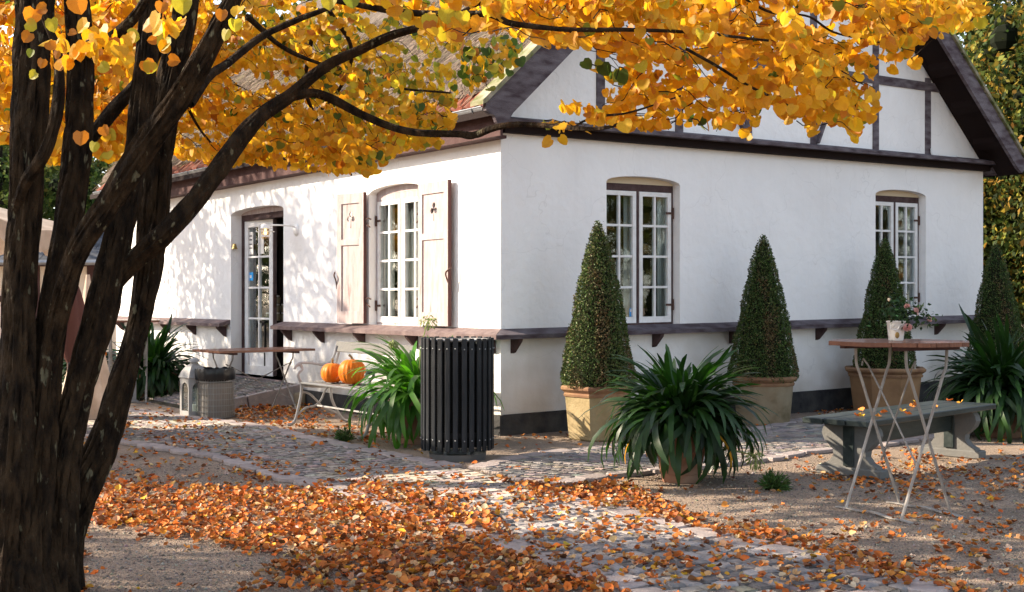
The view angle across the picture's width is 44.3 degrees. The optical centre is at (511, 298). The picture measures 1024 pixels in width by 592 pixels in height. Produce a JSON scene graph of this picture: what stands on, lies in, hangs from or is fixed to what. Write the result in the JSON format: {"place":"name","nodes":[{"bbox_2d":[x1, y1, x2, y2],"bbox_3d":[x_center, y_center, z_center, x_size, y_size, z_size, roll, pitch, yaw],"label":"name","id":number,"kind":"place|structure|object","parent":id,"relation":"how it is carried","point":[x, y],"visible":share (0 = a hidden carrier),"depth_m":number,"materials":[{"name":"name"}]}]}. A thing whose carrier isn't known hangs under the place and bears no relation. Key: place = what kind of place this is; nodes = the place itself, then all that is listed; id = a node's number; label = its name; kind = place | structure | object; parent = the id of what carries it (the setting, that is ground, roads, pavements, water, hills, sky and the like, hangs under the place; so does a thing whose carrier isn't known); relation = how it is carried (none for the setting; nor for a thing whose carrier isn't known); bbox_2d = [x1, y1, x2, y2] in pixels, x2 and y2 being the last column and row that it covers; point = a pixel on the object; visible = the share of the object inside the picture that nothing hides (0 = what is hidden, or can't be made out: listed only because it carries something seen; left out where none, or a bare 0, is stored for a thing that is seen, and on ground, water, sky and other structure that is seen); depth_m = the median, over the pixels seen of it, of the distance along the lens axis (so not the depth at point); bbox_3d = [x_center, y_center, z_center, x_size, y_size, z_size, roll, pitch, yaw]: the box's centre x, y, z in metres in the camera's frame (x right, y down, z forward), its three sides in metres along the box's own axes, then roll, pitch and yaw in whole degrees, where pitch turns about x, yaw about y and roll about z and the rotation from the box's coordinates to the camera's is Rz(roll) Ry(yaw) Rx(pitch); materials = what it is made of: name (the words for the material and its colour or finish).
{"place":"outdoors","nodes":[
{"label":"outdoors","id":0,"kind":"place"},
{"bbox_2d":[0,0,1016,207],"label":"sky","id":1,"kind":"structure","parent":0,"point":[215,1],"materials":[{"name":"white"}]},
{"bbox_2d":[85,408,952,591],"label":"path","id":2,"kind":"structure","parent":0,"point":[780,439],"depth_m":8.87,"materials":[{"name":"stone"}]},
{"bbox_2d":[64,287,83,369],"bbox_3d":[-4.647,0.500,13.200,0.321,1.700,0.321,0,0,0],"label":"folded parasol","id":3,"kind":"object","parent":2,"relation":"on","point":[75,318],"visible":0.3,"depth_m":13.11,"materials":[{"name":"red fabric"}]},
{"bbox_2d":[62,275,109,418],"bbox_3d":[-4.741,0.530,14.045,0.711,1.600,0.698,0,0,0],"label":"canvas cover","id":4,"kind":"object","parent":2,"relation":"on","point":[101,383],"visible":0.23,"depth_m":13.92,"materials":[{"name":"beige fabric"}]},
{"bbox_2d":[688,575,695,580],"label":"fallen leaf","id":5,"kind":"object","parent":2,"relation":"on","point":[691,577],"visible":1,"depth_m":5.89,"materials":[{"name":"brown plant"}]},
{"bbox_2d":[752,577,762,581],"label":"fallen leaf","id":6,"kind":"object","parent":2,"relation":"on","point":[758,579],"visible":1,"depth_m":5.87,"materials":[{"name":"orange plant"}]},
{"bbox_2d":[777,566,786,570],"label":"fallen leaf","id":7,"kind":"object","parent":2,"relation":"on","point":[782,568],"visible":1,"depth_m":6.08,"materials":[{"name":"brown plant"}]},
{"bbox_2d":[779,572,788,575],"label":"fallen leaf","id":8,"kind":"object","parent":2,"relation":"on","point":[782,574],"visible":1,"depth_m":5.98,"materials":[{"name":"beige plant"}]},
{"bbox_2d":[792,568,800,573],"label":"fallen leaf","id":9,"kind":"object","parent":2,"relation":"on","point":[794,571],"visible":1,"depth_m":6.05,"materials":[{"name":"beige plant"}]},
{"bbox_2d":[827,574,836,578],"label":"fallen leaf","id":10,"kind":"object","parent":2,"relation":"on","point":[829,576],"visible":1,"depth_m":5.91,"materials":[{"name":"orange plant"}]},
{"bbox_2d":[852,577,858,582],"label":"fallen leaf","id":11,"kind":"object","parent":2,"relation":"on","point":[855,579],"visible":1,"depth_m":5.84,"materials":[{"name":"beige plant"}]},
{"bbox_2d":[63,325,1023,591],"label":"ground","id":12,"kind":"structure","parent":0,"point":[529,443],"depth_m":8.02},
{"bbox_2d":[0,208,53,255],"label":"parasol","id":13,"kind":"object","parent":12,"relation":"on","point":[46,232],"visible":0.17,"depth_m":11.29,"materials":[{"name":"beige fabric"}]},
{"bbox_2d":[0,232,115,354],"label":"outbuilding","id":14,"kind":"structure","parent":12,"relation":"on","point":[88,268],"depth_m":27.50,"materials":[{"name":"beige paint"}]},
{"bbox_2d":[0,144,116,220],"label":"deciduous tree","id":15,"kind":"object","parent":12,"relation":"on","point":[51,177],"visible":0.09,"depth_m":29.51,"materials":[{"name":"green plant"}]},
{"bbox_2d":[62,349,117,387],"bbox_3d":[-5.773,1.001,17.087,1.186,0.871,1.200,0,0,0],"label":"agapanthus","id":16,"kind":"object","parent":12,"relation":"on","point":[65,369],"visible":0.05,"depth_m":16.85,"materials":[{"name":"plant"}]},
{"bbox_2d":[85,75,117,210],"bbox_3d":[-8.788,-2.791,34.037,5.814,8.519,6.594,0,0,0],"label":"deciduous tree","id":17,"kind":"object","parent":12,"relation":"on","point":[99,161],"depth_m":32.00,"materials":[{"name":"green plant"}]},
{"bbox_2d":[108,319,160,402],"bbox_3d":[-5.020,0.810,16.450,0.800,1.076,0.835,0,0,-14],"label":"folding table","id":18,"kind":"object","parent":12,"relation":"on","point":[110,360],"visible":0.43,"depth_m":16.40,"materials":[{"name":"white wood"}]},
{"bbox_2d":[131,384,138,402],"bbox_3d":[-4.980,1.129,16.350,0.192,0.442,0.192,0,0,-35],"label":"lantern","id":19,"kind":"object","parent":12,"relation":"on","point":[134,400],"visible":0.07,"depth_m":16.32,"materials":[{"name":"grey metal"}]},
{"bbox_2d":[106,313,206,399],"bbox_3d":[-4.897,0.802,16.972,1.478,1.239,1.431,0,0,-30],"label":"agapanthus","id":20,"kind":"object","parent":12,"relation":"on","point":[163,374],"visible":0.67,"depth_m":16.73,"materials":[{"name":"plant"}]},
{"bbox_2d":[179,358,207,415],"bbox_3d":[-3.620,1.011,14.320,0.278,0.677,0.278,0,0,-41],"label":"lantern","id":21,"kind":"object","parent":12,"relation":"on","point":[187,375],"visible":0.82,"depth_m":14.25,"materials":[{"name":"white metal"}]},
{"bbox_2d":[195,366,235,417],"bbox_3d":[-3.374,1.060,14.302,0.465,0.560,0.464,0,0,0],"label":"wicker basket","id":22,"kind":"object","parent":12,"relation":"on","point":[215,393],"visible":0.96,"depth_m":14.13,"materials":[{"name":"grey wicker"}]},
{"bbox_2d":[137,369,299,409],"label":"ramp","id":23,"kind":"structure","parent":12,"relation":"on","point":[255,393],"depth_m":15.84,"materials":[{"name":"stone"}]},
{"bbox_2d":[192,347,314,414],"bbox_3d":[-3.060,0.971,14.930,1.240,0.759,0.715,0,0,-38],"label":"folding table","id":24,"kind":"object","parent":12,"relation":"on","point":[236,351],"visible":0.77,"depth_m":14.85,"materials":[{"name":"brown wood"}]},
{"bbox_2d":[333,424,356,441],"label":"weed","id":25,"kind":"object","parent":12,"relation":"on","point":[343,436],"visible":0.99,"depth_m":11.83,"materials":[{"name":"green plant"}]},
{"bbox_2d":[287,341,416,438],"bbox_3d":[-1.638,0.909,12.933,0.734,0.892,1.640,0,0,-35],"label":"cast iron bench","id":26,"kind":"object","parent":12,"relation":"on","point":[341,346],"visible":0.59,"depth_m":13.38,"materials":[{"name":"silver metal"}]},
{"bbox_2d":[321,358,340,382],"bbox_3d":[-1.887,0.752,13.222,0.244,0.259,0.240,0,0,10],"label":"pumpkin","id":27,"kind":"object","parent":26,"relation":"on","point":[329,372],"visible":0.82,"depth_m":13.13,"materials":[{"name":"orange food"}]},
{"bbox_2d":[338,354,365,383],"bbox_3d":[-1.646,0.724,12.952,0.286,0.312,0.290,0,0,-6],"label":"pumpkin","id":28,"kind":"object","parent":26,"relation":"on","point":[349,378],"visible":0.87,"depth_m":12.85,"materials":[{"name":"orange food"}]},
{"bbox_2d":[337,315,504,448],"bbox_3d":[-0.910,0.831,11.764,1.634,1.359,1.538,0,0,42],"label":"agapanthus","id":29,"kind":"object","parent":12,"relation":"on","point":[398,410],"visible":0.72,"depth_m":11.47,"materials":[{"name":"plant"}]},
{"bbox_2d":[420,336,494,461],"bbox_3d":[-0.462,0.837,10.628,0.630,1.026,0.630,0,0,0],"label":"litter bin","id":30,"kind":"object","parent":12,"relation":"on","point":[457,393],"visible":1,"depth_m":10.39,"materials":[{"name":"black metal"}]},
{"bbox_2d":[0,0,990,591],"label":"tree","id":31,"kind":"object","parent":12,"relation":"on","point":[158,68],"visible":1,"depth_m":5.71,"materials":[{"name":"yellow plant"}]},
{"bbox_2d":[3,0,1004,220],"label":"distant wood","id":32,"kind":"object","parent":12,"relation":"on","point":[265,25],"depth_m":45.21,"materials":[{"name":"green plant"}]},
{"bbox_2d":[81,400,1023,591],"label":"leaf litter","id":33,"kind":"object","parent":12,"relation":"on","point":[402,577],"visible":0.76,"depth_m":7.29,"materials":[{"name":"orange plant"}]},
{"bbox_2d":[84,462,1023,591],"bbox_3d":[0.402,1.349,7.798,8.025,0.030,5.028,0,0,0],"label":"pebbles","id":34,"kind":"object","parent":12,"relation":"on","point":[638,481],"visible":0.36,"depth_m":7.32,"materials":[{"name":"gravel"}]},
{"bbox_2d":[90,0,1023,435],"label":"house","id":35,"kind":"structure","parent":12,"relation":"on","point":[504,220],"depth_m":14.72,"materials":[{"name":"paint"}]},
{"bbox_2d":[236,206,282,381],"bbox_3d":[-3.363,-0.042,17.223,0.420,2.424,1.760,0,0,-35],"label":"door","id":36,"kind":"structure","parent":35,"relation":"in","point":[252,363],"depth_m":17.59,"materials":[{"name":"white wood"}]},
{"bbox_2d":[253,246,277,292],"bbox_3d":[-3.762,-0.433,18.738,0.600,0.702,0.030,0,0,-35],"label":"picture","id":37,"kind":"object","parent":35,"relation":"attached to","point":[265,271],"visible":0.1,"depth_m":18.78,"materials":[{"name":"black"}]},
{"bbox_2d":[255,320,282,365],"bbox_3d":[-3.320,0.731,17.727,0.500,0.848,0.300,0,0,-35],"label":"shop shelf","id":38,"kind":"object","parent":35,"relation":"on","point":[265,332],"visible":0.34,"depth_m":17.49,"materials":[{"name":"black"}]},
{"bbox_2d":[256,224,298,236],"bbox_3d":[-2.985,-0.852,15.961,0.547,0.215,0.234,0,0,-35],"label":"wall lamp","id":39,"kind":"object","parent":35,"relation":"attached to","point":[265,227],"visible":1,"depth_m":15.89,"materials":[{"name":"white metal"}]},
{"bbox_2d":[385,205,388,316],"bbox_3d":[-1.506,-0.450,14.734,0.062,1.500,0.276,0,0,-35],"label":"curtain","id":40,"kind":"object","parent":35,"relation":"hanging from","point":[386,263],"depth_m":14.63,"materials":[{"name":"white fabric"}]},
{"bbox_2d":[375,184,419,325],"bbox_3d":[-1.216,-0.492,14.167,0.110,1.584,1.160,0,0,-35],"label":"window","id":41,"kind":"structure","parent":35,"relation":"in","point":[404,194],"depth_m":14.18,"materials":[{"name":"white wood"}]},
{"bbox_2d":[408,202,413,316],"bbox_3d":[-1.165,-0.450,14.254,0.062,1.500,0.210,0,0,-35],"label":"curtain","id":42,"kind":"object","parent":35,"relation":"hanging from","point":[410,263],"visible":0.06,"depth_m":14.18,"materials":[{"name":"white fabric"}]},
{"bbox_2d":[623,196,629,316],"bbox_3d":[1.278,-0.495,13.687,0.182,1.552,0.062,0,0,-35],"label":"curtain","id":43,"kind":"object","parent":35,"relation":"hanging from","point":[626,250],"visible":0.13,"depth_m":13.64,"materials":[{"name":"white fabric"}]},
{"bbox_2d":[606,177,673,324],"bbox_3d":[1.335,-0.506,13.596,1.046,1.605,0.110,0,0,-35],"label":"window","id":44,"kind":"structure","parent":35,"relation":"in","point":[637,188],"depth_m":13.60,"materials":[{"name":"white wood"}]},
{"bbox_2d":[657,197,664,315],"bbox_3d":[1.683,-0.500,13.975,0.206,1.552,0.062,0,0,-35],"label":"curtain","id":45,"kind":"object","parent":35,"relation":"hanging from","point":[660,261],"visible":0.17,"depth_m":13.92,"materials":[{"name":"white fabric"}]},
{"bbox_2d":[887,206,887,241],"bbox_3d":[4.894,-0.567,16.263,0.135,1.602,0.062,0,0,-35],"label":"curtain","id":46,"kind":"object","parent":35,"relation":"hanging from","point":[887,223],"depth_m":16.22,"materials":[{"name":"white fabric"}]},
{"bbox_2d":[876,190,919,313],"bbox_3d":[4.872,-0.584,16.117,1.010,1.599,0.110,0,0,-35],"label":"window","id":47,"kind":"structure","parent":35,"relation":"in","point":[892,199],"depth_m":16.23,"materials":[{"name":"white wood"}]},
{"bbox_2d":[560,220,637,441],"bbox_3d":[0.840,0.294,12.125,0.766,2.112,0.746,0,0,0],"label":"potted topiary","id":48,"kind":"object","parent":12,"relation":"on","point":[600,333],"visible":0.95,"depth_m":11.93,"materials":[{"name":"green plant"}]},
{"bbox_2d":[577,344,776,486],"bbox_3d":[1.235,0.887,9.347,1.339,1.111,1.440,0,0,-42],"label":"agapanthus","id":49,"kind":"object","parent":12,"relation":"on","point":[680,423],"visible":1,"depth_m":9.04,"materials":[{"name":"plant"}]},
{"bbox_2d":[727,234,799,425],"bbox_3d":[2.724,0.324,13.623,0.793,2.052,0.773,0,0,0],"label":"potted topiary","id":50,"kind":"object","parent":12,"relation":"on","point":[761,334],"visible":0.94,"depth_m":13.41,"materials":[{"name":"plant"}]},
{"bbox_2d":[756,467,794,492],"bbox_3d":[1.852,1.280,8.899,0.276,0.186,0.292,0,0,38],"label":"weed","id":51,"kind":"object","parent":12,"relation":"on","point":[769,480],"visible":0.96,"depth_m":8.86,"materials":[{"name":"green plant"}]},
{"bbox_2d":[845,238,925,409],"bbox_3d":[4.430,0.303,14.950,0.918,2.094,0.918,0,0,14],"label":"potted topiary","id":52,"kind":"object","parent":12,"relation":"on","point":[883,284],"visible":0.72,"depth_m":14.76,"materials":[{"name":"plant"}]},
{"bbox_2d":[802,400,995,479],"bbox_3d":[3.180,1.125,10.180,0.550,0.450,2.220,0,0,44],"label":"garden bench","id":53,"kind":"object","parent":12,"relation":"on","point":[954,425],"visible":0.92,"depth_m":9.89,"materials":[{"name":"paint"}]},
{"bbox_2d":[829,338,968,523],"bbox_3d":[2.440,0.805,7.930,0.835,1.086,0.850,0,0,-26],"label":"folding table","id":54,"kind":"object","parent":12,"relation":"on","point":[905,345],"visible":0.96,"depth_m":7.79,"materials":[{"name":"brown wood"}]},
{"bbox_2d":[863,292,942,340],"bbox_3d":[2.457,0.108,7.941,0.501,0.312,0.406,0,0,0],"label":"rose pot","id":55,"kind":"object","parent":54,"relation":"on","point":[896,330],"visible":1,"depth_m":7.92,"materials":[{"name":"white ceramic"}]},
{"bbox_2d":[921,304,1023,443],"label":"agapanthus","id":56,"kind":"object","parent":12,"relation":"on","point":[997,377],"visible":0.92,"depth_m":12.06,"materials":[{"name":"plant"}]},
{"bbox_2d":[943,0,1023,104],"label":"deciduous tree","id":57,"kind":"object","parent":12,"relation":"on","point":[1003,11],"depth_m":28.39,"materials":[{"name":"green plant"}]},
{"bbox_2d":[956,0,1023,295],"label":"deciduous tree","id":58,"kind":"object","parent":12,"relation":"on","point":[1005,83],"visible":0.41,"depth_m":23.60,"materials":[{"name":"green plant"}]},
{"bbox_2d":[964,1,1023,70],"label":"deciduous tree","id":59,"kind":"object","parent":12,"relation":"on","point":[988,31],"depth_m":31.14,"materials":[{"name":"green plant"}]},
{"bbox_2d":[965,242,1023,371],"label":"potted topiary","id":60,"kind":"object","parent":12,"relation":"on","point":[996,291],"visible":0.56,"depth_m":15.78,"materials":[{"name":"plant"}]},
{"bbox_2d":[983,77,1023,343],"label":"deciduous tree","id":61,"kind":"object","parent":12,"relation":"on","point":[989,231],"visible":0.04,"depth_m":25.52,"materials":[{"name":"green plant"}]},
{"bbox_2d":[1012,273,1023,340],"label":"deciduous tree","id":62,"kind":"object","parent":12,"relation":"on","point":[1019,304],"visible":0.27,"depth_m":21.62,"materials":[{"name":"green plant"}]},
{"bbox_2d":[468,418,979,489],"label":"path","id":63,"kind":"structure","parent":0,"point":[656,470],"depth_m":10.51,"materials":[{"name":"stone"}]}
]}

